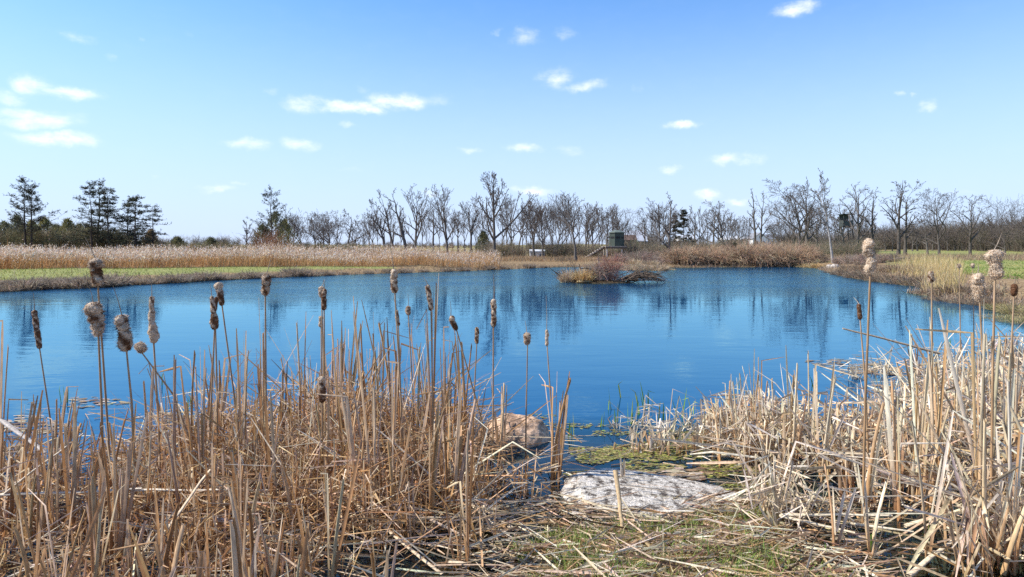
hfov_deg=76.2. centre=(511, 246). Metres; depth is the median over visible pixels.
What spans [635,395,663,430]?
reed clump
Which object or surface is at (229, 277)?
bank tussock
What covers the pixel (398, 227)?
bare tree
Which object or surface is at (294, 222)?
bare tree
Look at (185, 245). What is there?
olive scrub
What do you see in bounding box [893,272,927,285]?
weed clump
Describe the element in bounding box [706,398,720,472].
cattail stalk
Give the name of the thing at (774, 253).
thicket shrub
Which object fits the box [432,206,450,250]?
bare tree
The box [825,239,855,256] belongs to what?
scrub bush
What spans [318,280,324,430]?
cattail
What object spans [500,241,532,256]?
scrub bush
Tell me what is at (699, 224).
bare tree
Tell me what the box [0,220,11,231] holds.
juniper
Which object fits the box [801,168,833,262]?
bare tree
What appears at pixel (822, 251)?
scrub bush
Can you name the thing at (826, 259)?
shore bush
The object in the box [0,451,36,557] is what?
cattail stalk
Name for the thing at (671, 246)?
scrub bush
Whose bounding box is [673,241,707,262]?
thicket shrub
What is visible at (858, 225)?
bare tree
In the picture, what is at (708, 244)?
scrub bush
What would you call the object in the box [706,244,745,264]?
thicket shrub
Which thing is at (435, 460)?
cattail stalk
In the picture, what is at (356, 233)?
bare tree
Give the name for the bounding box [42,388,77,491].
cattail stalk
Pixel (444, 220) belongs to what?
bare tree
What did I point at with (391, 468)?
cattail stalk
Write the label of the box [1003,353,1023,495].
cattail stalk
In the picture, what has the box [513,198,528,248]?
bare tree
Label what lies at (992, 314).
grass hummock
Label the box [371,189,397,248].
bare tree
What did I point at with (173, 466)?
cattail stalk
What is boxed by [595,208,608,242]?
bare tree
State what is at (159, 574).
cattail stalk
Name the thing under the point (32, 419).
cattail stalk
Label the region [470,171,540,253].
bare tree
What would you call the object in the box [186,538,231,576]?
cattail stalk
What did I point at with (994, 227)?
bare tree
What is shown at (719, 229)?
bare tree
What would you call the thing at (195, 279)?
bank tussock
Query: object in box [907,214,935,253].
bare tree
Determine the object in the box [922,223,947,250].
bare tree
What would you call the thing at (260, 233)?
juniper
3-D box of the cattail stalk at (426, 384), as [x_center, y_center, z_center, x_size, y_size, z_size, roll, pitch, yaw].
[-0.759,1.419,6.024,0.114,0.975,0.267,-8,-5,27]
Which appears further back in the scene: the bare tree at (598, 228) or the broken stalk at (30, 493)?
the bare tree at (598, 228)
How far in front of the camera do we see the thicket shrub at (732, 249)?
59.63 m
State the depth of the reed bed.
46.16 m
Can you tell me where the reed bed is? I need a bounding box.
[0,238,502,269]
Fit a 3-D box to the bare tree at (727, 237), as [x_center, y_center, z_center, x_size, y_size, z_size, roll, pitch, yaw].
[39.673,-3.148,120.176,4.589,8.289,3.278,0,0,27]
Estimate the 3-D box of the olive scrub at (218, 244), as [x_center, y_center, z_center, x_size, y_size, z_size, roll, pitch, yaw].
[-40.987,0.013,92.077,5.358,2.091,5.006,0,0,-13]
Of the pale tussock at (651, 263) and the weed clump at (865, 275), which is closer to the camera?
the weed clump at (865, 275)
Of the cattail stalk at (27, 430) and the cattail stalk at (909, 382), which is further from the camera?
the cattail stalk at (909, 382)
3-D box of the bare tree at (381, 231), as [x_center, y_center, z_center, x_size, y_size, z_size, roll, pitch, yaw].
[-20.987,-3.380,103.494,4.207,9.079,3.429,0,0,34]
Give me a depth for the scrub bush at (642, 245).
78.06 m
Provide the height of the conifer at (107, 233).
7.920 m
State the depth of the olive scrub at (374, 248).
91.51 m
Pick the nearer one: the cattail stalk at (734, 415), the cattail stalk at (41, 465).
the cattail stalk at (41, 465)
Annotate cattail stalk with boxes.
[0,320,27,500]
[0,433,53,554]
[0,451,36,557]
[0,453,18,541]
[7,440,34,544]
[10,390,42,533]
[13,501,89,576]
[15,391,37,513]
[15,418,43,538]
[16,480,39,574]
[26,394,41,459]
[26,476,106,566]
[28,488,106,576]
[35,420,81,497]
[37,452,51,517]
[39,528,68,576]
[41,405,78,491]
[41,418,90,557]
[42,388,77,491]
[47,386,78,461]
[58,402,79,545]
[64,421,100,539]
[80,467,125,565]
[84,447,103,533]
[88,480,123,576]
[91,438,109,528]
[97,452,124,526]
[100,403,136,571]
[100,408,114,575]
[104,519,146,576]
[105,408,137,504]
[108,519,177,576]
[110,411,155,568]
[114,564,212,576]
[128,523,184,576]
[138,428,162,534]
[139,363,164,428]
[143,366,158,462]
[154,486,179,569]
[155,418,196,461]
[160,350,195,457]
[161,522,210,576]
[163,373,185,484]
[166,429,182,539]
[168,394,194,443]
[169,396,197,493]
[172,355,176,509]
[179,354,212,442]
[185,416,200,468]
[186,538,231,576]
[194,375,213,409]
[195,350,221,516]
[196,552,203,576]
[205,391,227,488]
[205,442,257,553]
[208,345,221,388]
[209,452,245,525]
[216,473,265,566]
[218,354,242,424]
[227,328,247,461]
[230,451,243,511]
[230,478,249,562]
[230,478,253,576]
[230,478,276,576]
[233,398,239,445]
[233,517,245,576]
[235,362,255,467]
[240,346,248,412]
[242,513,292,576]
[247,352,260,430]
[248,541,279,576]
[251,394,277,484]
[252,408,296,484]
[258,364,264,453]
[259,313,264,411]
[260,503,312,576]
[261,437,273,488]
[264,391,278,528]
[268,361,287,454]
[280,357,306,447]
[280,436,297,549]
[286,528,307,576]
[295,318,305,445]
[305,401,323,474]
[308,360,320,414]
[312,346,334,428]
[315,380,329,473]
[316,393,368,522]
[320,451,359,576]
[321,321,346,431]
[326,329,351,432]
[326,392,343,453]
[328,334,337,398]
[330,377,344,423]
[331,310,345,418]
[334,360,360,513]
[337,328,355,394]
[338,368,364,446]
[344,363,356,389]
[350,301,365,392]
[350,384,373,488]
[353,296,364,448]
[358,351,382,531]
[360,349,370,432]
[364,347,374,417]
[370,526,464,576]
[372,316,407,393]
[374,322,384,469]
[378,317,420,413]
[383,334,400,446]
[386,361,398,478]
[387,422,444,537]
[408,325,425,405]
[410,422,444,498]
[411,327,433,450]
[414,392,429,501]
[416,309,431,441]
[416,382,448,456]
[421,349,429,422]
[428,401,481,531]
[430,275,438,468]
[430,326,448,449]
[431,383,476,527]
[435,363,456,419]
[442,418,448,514]
[445,330,466,447]
[447,344,463,400]
[447,414,473,570]
[451,376,456,479]
[457,336,471,456]
[483,382,504,480]
[501,386,506,476]
[539,371,569,484]
[542,378,570,488]
[557,395,581,489]
[620,457,640,476]
[700,400,730,448]
[703,400,718,448]
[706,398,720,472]
[709,397,744,440]
[710,381,738,464]
[724,506,777,527]
[725,376,731,417]
[732,373,743,406]
[736,417,766,464]
[737,397,756,468]
[742,366,751,399]
[746,395,777,415]
[749,381,761,416]
[751,381,768,423]
[752,349,758,424]
[757,357,782,402]
[758,428,772,487]
[760,388,775,420]
[777,363,807,477]
[780,364,795,402]
[784,348,793,444]
[788,371,803,472]
[808,352,856,480]
[813,360,835,489]
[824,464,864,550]
[840,414,873,471]
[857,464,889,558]
[860,407,903,503]
[865,402,891,520]
[875,396,896,498]
[882,386,898,425]
[883,367,901,528]
[884,358,915,437]
[886,376,905,442]
[898,334,917,372]
[909,330,927,508]
[909,343,933,505]
[911,411,953,565]
[914,372,925,493]
[916,311,985,540]
[917,325,930,355]
[918,317,938,437]
[919,406,949,518]
[920,378,927,409]
[928,320,947,511]
[928,454,988,541]
[937,354,948,379]
[938,308,1000,513]
[943,354,963,451]
[968,351,980,400]
[974,341,995,386]
[982,418,1023,567]
[983,334,1018,416]
[985,345,1019,454]
[997,332,1006,377]
[999,507,1023,576]
[1001,419,1023,480]
[1003,333,1015,364]
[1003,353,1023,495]
[1004,396,1020,431]
[1007,379,1023,544]
[1012,354,1023,442]
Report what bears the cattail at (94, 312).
in the pond water
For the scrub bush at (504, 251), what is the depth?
77.59 m
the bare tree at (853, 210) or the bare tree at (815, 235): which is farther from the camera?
the bare tree at (853, 210)
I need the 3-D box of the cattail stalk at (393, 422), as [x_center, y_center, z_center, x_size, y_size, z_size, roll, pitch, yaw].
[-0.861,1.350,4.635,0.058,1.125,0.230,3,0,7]
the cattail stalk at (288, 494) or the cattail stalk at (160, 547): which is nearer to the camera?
the cattail stalk at (160, 547)
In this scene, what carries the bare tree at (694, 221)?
on the ground at (590, 436)
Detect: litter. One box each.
[1,483,993,576]
[540,456,788,530]
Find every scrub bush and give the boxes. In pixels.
[467,238,491,256]
[477,237,517,256]
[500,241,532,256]
[506,243,534,256]
[521,239,545,256]
[522,238,560,255]
[532,241,573,257]
[534,237,578,257]
[563,239,589,256]
[567,242,597,256]
[578,240,613,256]
[600,244,620,256]
[615,239,648,254]
[624,236,647,251]
[628,241,657,250]
[640,243,674,255]
[659,239,690,252]
[664,236,706,248]
[687,238,709,247]
[697,239,725,249]
[712,238,727,246]
[721,236,743,247]
[806,241,841,258]
[815,241,855,257]
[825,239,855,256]
[832,240,878,256]
[843,237,878,254]
[852,238,888,253]
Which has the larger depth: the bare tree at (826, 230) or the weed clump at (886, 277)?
the bare tree at (826, 230)
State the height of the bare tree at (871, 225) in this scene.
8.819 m
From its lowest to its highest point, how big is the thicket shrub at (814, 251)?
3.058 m
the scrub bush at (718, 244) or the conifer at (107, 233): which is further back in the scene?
the scrub bush at (718, 244)
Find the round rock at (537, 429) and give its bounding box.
[474,413,552,459]
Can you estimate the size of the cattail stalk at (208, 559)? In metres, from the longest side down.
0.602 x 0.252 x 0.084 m
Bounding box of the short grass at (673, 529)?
[492,497,861,576]
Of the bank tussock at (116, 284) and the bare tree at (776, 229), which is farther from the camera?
the bare tree at (776, 229)
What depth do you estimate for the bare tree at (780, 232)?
124.18 m
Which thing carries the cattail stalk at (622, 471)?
in the pond water
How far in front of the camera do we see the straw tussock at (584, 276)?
32.72 m
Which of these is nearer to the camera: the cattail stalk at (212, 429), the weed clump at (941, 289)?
the cattail stalk at (212, 429)
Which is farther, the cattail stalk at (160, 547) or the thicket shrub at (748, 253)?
the thicket shrub at (748, 253)
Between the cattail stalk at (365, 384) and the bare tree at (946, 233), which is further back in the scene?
the bare tree at (946, 233)
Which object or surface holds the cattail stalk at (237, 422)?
in the pond water
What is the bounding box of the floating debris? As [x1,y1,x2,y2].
[4,352,922,483]
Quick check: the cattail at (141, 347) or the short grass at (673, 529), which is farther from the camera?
the cattail at (141, 347)
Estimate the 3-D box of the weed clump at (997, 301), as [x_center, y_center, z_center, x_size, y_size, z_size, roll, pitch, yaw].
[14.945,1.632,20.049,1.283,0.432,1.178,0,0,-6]
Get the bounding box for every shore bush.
[618,250,638,262]
[622,248,652,262]
[634,248,665,261]
[643,254,672,264]
[818,253,830,262]
[827,254,843,263]
[834,253,862,264]
[840,254,865,264]
[849,256,883,265]
[875,251,894,262]
[882,252,897,261]
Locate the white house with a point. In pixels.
(758, 237)
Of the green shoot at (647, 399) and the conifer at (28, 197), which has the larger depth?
the conifer at (28, 197)
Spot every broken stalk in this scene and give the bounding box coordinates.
[0,417,46,453]
[0,433,83,498]
[0,488,141,495]
[135,488,269,491]
[146,469,210,561]
[217,517,304,536]
[326,476,443,574]
[438,463,504,522]
[449,461,512,527]
[463,493,525,548]
[613,470,623,532]
[779,514,854,533]
[780,513,892,516]
[798,482,853,521]
[842,328,940,354]
[903,504,975,527]
[905,539,955,576]
[951,483,993,510]
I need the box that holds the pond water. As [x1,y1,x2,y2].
[0,267,1023,497]
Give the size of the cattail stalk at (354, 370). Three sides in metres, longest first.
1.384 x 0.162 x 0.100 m
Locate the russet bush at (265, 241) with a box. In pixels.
[215,221,308,256]
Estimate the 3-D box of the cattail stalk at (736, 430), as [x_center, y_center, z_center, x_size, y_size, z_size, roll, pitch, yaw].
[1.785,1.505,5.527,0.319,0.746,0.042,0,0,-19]
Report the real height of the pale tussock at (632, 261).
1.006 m
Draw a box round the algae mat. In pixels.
[274,414,823,491]
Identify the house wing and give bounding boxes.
[764,234,779,245]
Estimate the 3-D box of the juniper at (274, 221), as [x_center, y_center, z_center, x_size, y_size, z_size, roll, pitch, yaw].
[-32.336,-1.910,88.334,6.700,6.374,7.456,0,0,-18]
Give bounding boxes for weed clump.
[831,266,861,275]
[835,263,860,269]
[840,271,861,277]
[846,267,881,278]
[849,262,877,271]
[853,268,889,280]
[860,262,894,273]
[863,273,894,281]
[873,271,914,282]
[876,263,915,273]
[883,273,916,284]
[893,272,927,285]
[897,265,925,275]
[900,274,943,286]
[913,280,948,287]
[920,293,950,299]
[923,286,946,294]
[925,293,966,301]
[927,282,965,294]
[943,296,975,303]
[944,282,985,294]
[961,285,1005,295]
[961,298,982,305]
[970,297,1001,305]
[983,294,1016,304]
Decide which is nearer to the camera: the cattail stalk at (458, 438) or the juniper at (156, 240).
the cattail stalk at (458, 438)
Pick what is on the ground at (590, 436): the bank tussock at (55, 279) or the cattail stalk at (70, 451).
the bank tussock at (55, 279)
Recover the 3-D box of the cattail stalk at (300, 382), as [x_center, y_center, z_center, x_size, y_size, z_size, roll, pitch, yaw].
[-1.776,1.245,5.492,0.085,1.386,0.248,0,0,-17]
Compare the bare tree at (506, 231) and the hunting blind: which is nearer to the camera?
the hunting blind
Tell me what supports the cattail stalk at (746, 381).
in the pond water
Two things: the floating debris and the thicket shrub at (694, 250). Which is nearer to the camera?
the floating debris
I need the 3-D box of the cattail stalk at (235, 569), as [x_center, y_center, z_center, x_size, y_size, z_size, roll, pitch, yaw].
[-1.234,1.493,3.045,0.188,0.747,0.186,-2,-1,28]
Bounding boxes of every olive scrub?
[0,223,34,251]
[1,222,61,250]
[15,223,66,246]
[28,226,82,250]
[44,221,93,237]
[46,220,102,250]
[83,224,137,250]
[103,222,150,246]
[140,241,176,249]
[151,242,186,250]
[177,241,204,250]
[185,241,214,249]
[205,240,229,250]
[216,241,243,251]
[282,243,320,251]
[299,241,327,250]
[314,243,354,253]
[333,242,361,252]
[354,241,375,254]
[358,243,386,255]
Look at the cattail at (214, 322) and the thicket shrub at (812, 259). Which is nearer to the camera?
the cattail at (214, 322)
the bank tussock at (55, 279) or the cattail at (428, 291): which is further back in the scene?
the bank tussock at (55, 279)
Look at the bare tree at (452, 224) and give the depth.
119.95 m
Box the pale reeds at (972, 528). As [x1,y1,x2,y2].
[613,317,1023,576]
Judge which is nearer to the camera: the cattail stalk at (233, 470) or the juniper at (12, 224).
the cattail stalk at (233, 470)
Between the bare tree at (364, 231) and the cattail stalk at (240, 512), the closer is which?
the cattail stalk at (240, 512)
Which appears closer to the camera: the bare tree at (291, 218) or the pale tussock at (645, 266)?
the pale tussock at (645, 266)
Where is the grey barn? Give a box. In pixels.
[623,231,647,247]
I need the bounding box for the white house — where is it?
[746,233,767,244]
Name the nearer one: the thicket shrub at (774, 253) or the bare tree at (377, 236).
the thicket shrub at (774, 253)
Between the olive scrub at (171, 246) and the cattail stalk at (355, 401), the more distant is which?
the olive scrub at (171, 246)
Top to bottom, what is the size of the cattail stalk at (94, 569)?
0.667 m
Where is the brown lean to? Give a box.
[624,235,636,245]
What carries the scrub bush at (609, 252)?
on the ground at (590, 436)
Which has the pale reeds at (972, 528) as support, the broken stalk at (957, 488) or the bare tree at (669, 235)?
the broken stalk at (957, 488)
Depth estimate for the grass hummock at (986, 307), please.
18.62 m
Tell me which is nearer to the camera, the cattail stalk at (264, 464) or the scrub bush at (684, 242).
the cattail stalk at (264, 464)
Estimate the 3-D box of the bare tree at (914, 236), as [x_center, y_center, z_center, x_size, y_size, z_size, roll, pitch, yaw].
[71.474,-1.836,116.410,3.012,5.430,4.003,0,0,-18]
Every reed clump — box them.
[606,415,634,432]
[607,400,662,444]
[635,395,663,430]
[636,411,667,444]
[640,389,688,442]
[652,399,702,437]
[691,440,857,517]
[721,461,864,541]
[840,360,869,379]
[864,344,905,375]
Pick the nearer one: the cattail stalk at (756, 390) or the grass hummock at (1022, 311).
the cattail stalk at (756, 390)
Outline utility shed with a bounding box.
[529,249,544,256]
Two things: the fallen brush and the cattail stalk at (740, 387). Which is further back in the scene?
the fallen brush
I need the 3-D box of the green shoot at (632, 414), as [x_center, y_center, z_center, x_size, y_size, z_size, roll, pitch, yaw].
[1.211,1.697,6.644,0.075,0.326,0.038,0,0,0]
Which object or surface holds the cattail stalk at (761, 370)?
on the ground at (590, 436)
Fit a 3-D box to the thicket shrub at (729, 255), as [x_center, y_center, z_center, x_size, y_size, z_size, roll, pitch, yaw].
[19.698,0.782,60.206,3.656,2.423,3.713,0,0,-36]
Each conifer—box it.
[3,175,67,248]
[64,185,115,248]
[68,178,129,249]
[85,188,124,250]
[104,200,147,249]
[111,194,156,249]
[132,204,171,247]
[246,185,295,239]
[664,215,684,245]
[671,209,697,248]
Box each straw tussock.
[552,266,579,282]
[570,266,598,281]
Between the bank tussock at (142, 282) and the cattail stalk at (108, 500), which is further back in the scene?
the bank tussock at (142, 282)
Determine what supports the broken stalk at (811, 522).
on the reed litter at (831, 555)
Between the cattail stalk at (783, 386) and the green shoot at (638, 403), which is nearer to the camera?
the cattail stalk at (783, 386)
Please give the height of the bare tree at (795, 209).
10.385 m
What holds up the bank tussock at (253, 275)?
on the ground at (590, 436)
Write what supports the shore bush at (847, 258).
on the ground at (590, 436)
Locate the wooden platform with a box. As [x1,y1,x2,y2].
[585,246,626,257]
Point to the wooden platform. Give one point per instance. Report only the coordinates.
(603, 248)
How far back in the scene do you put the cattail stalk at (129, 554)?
3.46 m
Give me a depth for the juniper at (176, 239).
91.61 m
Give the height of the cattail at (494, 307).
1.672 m
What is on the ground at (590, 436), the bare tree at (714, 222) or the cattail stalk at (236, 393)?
the bare tree at (714, 222)
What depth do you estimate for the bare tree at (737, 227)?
111.98 m
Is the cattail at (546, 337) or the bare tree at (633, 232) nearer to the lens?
the cattail at (546, 337)
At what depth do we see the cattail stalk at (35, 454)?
4.22 m
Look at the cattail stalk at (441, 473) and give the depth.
4.54 m
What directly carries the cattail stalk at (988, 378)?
in the pond water
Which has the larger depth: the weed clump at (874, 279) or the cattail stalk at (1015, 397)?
the weed clump at (874, 279)
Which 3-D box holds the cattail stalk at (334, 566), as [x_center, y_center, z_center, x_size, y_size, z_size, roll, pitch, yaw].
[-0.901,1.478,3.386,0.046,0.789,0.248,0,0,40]
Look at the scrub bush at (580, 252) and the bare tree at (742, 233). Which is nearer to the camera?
the scrub bush at (580, 252)
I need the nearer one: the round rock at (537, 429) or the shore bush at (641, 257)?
the round rock at (537, 429)
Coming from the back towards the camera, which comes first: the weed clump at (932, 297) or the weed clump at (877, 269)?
the weed clump at (877, 269)
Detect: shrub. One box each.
[576,262,623,280]
[581,248,634,279]
[610,274,638,280]
[654,242,705,266]
[659,246,705,264]
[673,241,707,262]
[686,245,714,266]
[696,248,723,264]
[705,241,727,254]
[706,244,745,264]
[708,247,743,265]
[716,242,740,266]
[726,241,746,265]
[729,241,766,264]
[735,240,768,265]
[742,247,783,266]
[752,241,783,265]
[759,243,790,265]
[765,242,801,266]
[771,247,807,266]
[777,241,829,266]
[780,242,814,255]
[796,248,826,264]
[798,241,830,262]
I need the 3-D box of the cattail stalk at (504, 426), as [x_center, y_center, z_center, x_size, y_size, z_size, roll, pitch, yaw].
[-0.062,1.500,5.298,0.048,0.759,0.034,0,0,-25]
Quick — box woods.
[138,211,1023,251]
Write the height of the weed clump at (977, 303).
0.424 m
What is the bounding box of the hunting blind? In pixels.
[609,230,624,245]
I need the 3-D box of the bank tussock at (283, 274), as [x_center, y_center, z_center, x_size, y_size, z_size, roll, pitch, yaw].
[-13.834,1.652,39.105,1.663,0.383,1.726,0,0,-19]
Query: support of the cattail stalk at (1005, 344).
in the pond water
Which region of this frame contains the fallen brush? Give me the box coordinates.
[619,265,668,283]
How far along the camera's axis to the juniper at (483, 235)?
103.64 m
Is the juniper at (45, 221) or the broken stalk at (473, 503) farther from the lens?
the juniper at (45, 221)
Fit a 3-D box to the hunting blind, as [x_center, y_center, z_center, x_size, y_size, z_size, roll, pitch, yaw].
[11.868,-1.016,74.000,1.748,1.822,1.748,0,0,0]
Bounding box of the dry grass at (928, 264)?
[0,249,1023,317]
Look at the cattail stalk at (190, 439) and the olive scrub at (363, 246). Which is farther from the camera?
the olive scrub at (363, 246)
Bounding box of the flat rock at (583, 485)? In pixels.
[560,468,754,521]
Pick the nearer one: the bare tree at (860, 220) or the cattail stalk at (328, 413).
the cattail stalk at (328, 413)
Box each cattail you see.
[30,293,55,462]
[83,287,106,526]
[85,238,111,500]
[113,286,137,497]
[134,341,204,481]
[147,275,161,499]
[208,286,218,483]
[213,282,239,435]
[214,283,219,488]
[259,258,271,476]
[317,376,326,480]
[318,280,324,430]
[318,316,321,375]
[321,280,326,458]
[389,247,404,469]
[394,300,401,446]
[405,298,414,434]
[423,276,433,457]
[448,301,489,478]
[473,327,479,413]
[490,274,497,479]
[523,322,530,469]
[545,300,554,484]
[854,298,869,462]
[861,238,876,531]
[927,271,934,405]
[957,264,960,369]
[969,266,988,531]
[970,263,974,352]
[983,233,1005,523]
[1010,280,1017,393]
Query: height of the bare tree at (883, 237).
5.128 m
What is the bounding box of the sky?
[0,0,1023,245]
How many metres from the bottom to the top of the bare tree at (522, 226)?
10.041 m
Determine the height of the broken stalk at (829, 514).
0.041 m
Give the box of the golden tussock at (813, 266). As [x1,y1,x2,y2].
[806,262,823,267]
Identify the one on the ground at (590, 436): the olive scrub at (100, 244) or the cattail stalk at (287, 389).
the olive scrub at (100, 244)
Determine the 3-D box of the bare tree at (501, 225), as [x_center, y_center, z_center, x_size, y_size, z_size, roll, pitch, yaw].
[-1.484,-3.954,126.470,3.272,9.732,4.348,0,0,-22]
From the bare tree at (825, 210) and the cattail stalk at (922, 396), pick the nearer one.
the cattail stalk at (922, 396)
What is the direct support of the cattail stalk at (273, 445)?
on the ground at (590, 436)
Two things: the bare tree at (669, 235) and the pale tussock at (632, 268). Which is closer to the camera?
the pale tussock at (632, 268)
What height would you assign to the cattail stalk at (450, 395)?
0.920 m
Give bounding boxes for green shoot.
[567,420,574,444]
[614,408,617,427]
[630,388,644,414]
[630,401,632,429]
[640,382,653,409]
[658,402,663,419]
[672,390,686,417]
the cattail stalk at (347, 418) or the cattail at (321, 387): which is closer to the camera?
the cattail stalk at (347, 418)
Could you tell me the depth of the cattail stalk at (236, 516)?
3.18 m
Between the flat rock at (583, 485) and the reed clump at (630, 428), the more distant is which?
the reed clump at (630, 428)
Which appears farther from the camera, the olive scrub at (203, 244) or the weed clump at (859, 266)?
the olive scrub at (203, 244)
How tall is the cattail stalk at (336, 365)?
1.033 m
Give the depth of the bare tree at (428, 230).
125.03 m
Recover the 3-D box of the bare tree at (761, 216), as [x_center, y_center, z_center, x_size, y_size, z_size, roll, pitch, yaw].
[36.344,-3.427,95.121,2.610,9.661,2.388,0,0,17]
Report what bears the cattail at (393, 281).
on the ground at (590, 436)
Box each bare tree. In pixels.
[242,220,253,243]
[277,207,306,243]
[281,203,295,231]
[296,208,340,243]
[300,218,317,243]
[301,211,345,242]
[308,213,336,243]
[318,224,339,245]
[326,215,348,243]
[338,210,370,244]
[342,217,360,244]
[343,226,364,246]
[358,220,372,243]
[360,210,376,245]
[364,216,381,242]
[365,197,395,246]
[367,213,384,245]
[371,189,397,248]
[378,189,406,251]
[380,204,400,246]
[394,185,440,250]
[394,206,405,246]
[417,200,428,251]
[418,210,432,250]
[426,184,463,254]
[426,200,442,250]
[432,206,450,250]
[443,209,457,247]
[447,210,466,251]
[452,204,471,250]
[457,196,480,253]
[464,206,482,243]
[467,209,491,239]
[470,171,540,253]
[480,208,492,236]
[494,201,516,244]
[495,205,506,239]
[496,195,531,243]
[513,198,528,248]
[513,206,536,246]
[516,203,533,244]
[520,196,561,256]
[520,199,551,255]
[540,202,558,240]
[543,192,581,244]
[545,191,588,260]
[545,203,561,243]
[552,199,570,246]
[561,205,579,240]
[564,203,583,242]
[576,204,597,246]
[577,201,609,253]
[578,206,607,246]
[592,208,609,247]
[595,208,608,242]
[599,207,619,245]
[601,212,623,236]
[602,204,638,230]
[608,206,624,230]
[623,218,632,244]
[624,222,639,242]
[631,208,665,243]
[632,208,648,246]
[637,198,683,245]
[643,204,664,242]
[649,203,671,245]
[651,191,678,248]
[661,208,684,240]
[679,211,697,240]
[685,205,705,245]
[685,211,709,244]
[689,209,703,246]
[694,204,734,244]
[701,201,731,244]
[701,211,715,245]
[707,214,728,242]
[715,210,735,242]
[721,216,746,242]
[729,215,751,242]
[730,218,748,240]
[739,219,753,243]
[748,189,759,243]
[750,178,846,241]
[754,193,770,242]
[764,223,789,243]
[765,222,786,243]
[766,214,787,243]
[775,214,796,243]
[781,207,803,241]
[797,209,831,242]
[798,177,821,242]
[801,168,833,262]
[813,216,835,242]
[814,209,829,243]
[819,212,838,247]
[824,195,856,242]
[826,206,848,246]
[835,203,857,239]
[839,182,880,242]
[850,215,875,240]
[851,207,870,241]
[853,190,877,254]
[859,217,879,237]
[873,224,895,250]
[878,179,924,254]
[879,217,896,250]
[880,180,915,255]
[898,187,969,254]
[902,229,931,250]
[903,222,923,250]
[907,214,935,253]
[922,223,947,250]
[934,225,957,250]
[941,194,991,254]
[946,221,967,250]
[948,229,963,250]
[957,195,1023,252]
[972,223,999,250]
[973,216,1012,245]
[994,201,1023,244]
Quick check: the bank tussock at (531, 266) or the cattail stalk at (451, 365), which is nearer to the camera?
the cattail stalk at (451, 365)
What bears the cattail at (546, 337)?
on the ground at (590, 436)
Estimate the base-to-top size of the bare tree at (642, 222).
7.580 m
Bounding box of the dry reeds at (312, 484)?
[0,302,596,576]
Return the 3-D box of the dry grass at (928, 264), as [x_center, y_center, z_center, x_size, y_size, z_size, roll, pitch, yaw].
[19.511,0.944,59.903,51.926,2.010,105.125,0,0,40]
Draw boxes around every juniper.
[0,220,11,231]
[8,214,23,227]
[10,218,42,246]
[37,217,54,231]
[59,217,74,232]
[143,229,161,248]
[166,235,188,246]
[206,237,220,246]
[244,223,278,247]
[254,212,293,246]
[276,218,301,245]
[472,230,490,253]
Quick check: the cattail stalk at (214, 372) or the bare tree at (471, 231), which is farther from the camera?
the bare tree at (471, 231)
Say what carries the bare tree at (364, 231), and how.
on the ground at (590, 436)
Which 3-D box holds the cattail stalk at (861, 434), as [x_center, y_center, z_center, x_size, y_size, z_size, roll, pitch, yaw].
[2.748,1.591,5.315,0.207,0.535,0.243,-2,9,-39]
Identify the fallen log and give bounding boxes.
[887,257,914,261]
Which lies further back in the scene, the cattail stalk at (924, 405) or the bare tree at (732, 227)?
the bare tree at (732, 227)
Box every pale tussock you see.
[620,264,642,270]
[624,257,646,264]
[627,262,647,267]
[637,263,655,270]
[642,265,665,270]
[643,260,659,265]
[652,263,671,270]
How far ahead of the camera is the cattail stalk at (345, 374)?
6.55 m
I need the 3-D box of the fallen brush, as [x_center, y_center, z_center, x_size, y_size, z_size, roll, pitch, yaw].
[6.688,1.450,32.864,2.642,1.070,2.553,0,0,0]
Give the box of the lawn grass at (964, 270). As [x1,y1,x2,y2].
[0,259,1023,280]
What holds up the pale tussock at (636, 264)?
on the ground at (590, 436)
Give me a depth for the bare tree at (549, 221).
124.05 m
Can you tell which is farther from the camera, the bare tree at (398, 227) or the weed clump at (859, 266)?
the bare tree at (398, 227)
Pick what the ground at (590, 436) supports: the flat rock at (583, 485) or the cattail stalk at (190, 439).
the flat rock at (583, 485)
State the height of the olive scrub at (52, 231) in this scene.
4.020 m
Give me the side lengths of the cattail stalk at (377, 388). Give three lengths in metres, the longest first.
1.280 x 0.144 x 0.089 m
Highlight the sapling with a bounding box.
[595,244,602,270]
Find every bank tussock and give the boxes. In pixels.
[0,284,22,291]
[1,274,58,290]
[1,278,34,287]
[23,274,60,282]
[39,277,76,288]
[50,275,111,288]
[67,273,119,287]
[102,271,135,285]
[107,279,122,286]
[130,278,154,284]
[146,277,167,283]
[156,272,194,282]
[183,275,204,281]
[184,270,225,280]
[211,273,237,279]
[231,274,250,278]
[235,269,263,278]
[271,272,293,277]
[276,266,312,276]
[295,270,322,276]
[321,271,336,275]
[396,268,413,273]
[456,267,471,270]
[479,264,496,269]
[522,263,537,267]
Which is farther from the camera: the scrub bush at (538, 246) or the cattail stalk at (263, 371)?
the scrub bush at (538, 246)
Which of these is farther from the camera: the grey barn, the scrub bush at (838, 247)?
the grey barn
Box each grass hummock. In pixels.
[970,312,1014,318]
[977,311,1023,321]
[981,302,1023,310]
[990,303,1023,314]
[1000,314,1023,324]
[1014,306,1023,314]
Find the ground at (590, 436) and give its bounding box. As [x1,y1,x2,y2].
[0,244,1023,576]
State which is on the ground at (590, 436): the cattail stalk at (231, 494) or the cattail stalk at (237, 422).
the cattail stalk at (231, 494)

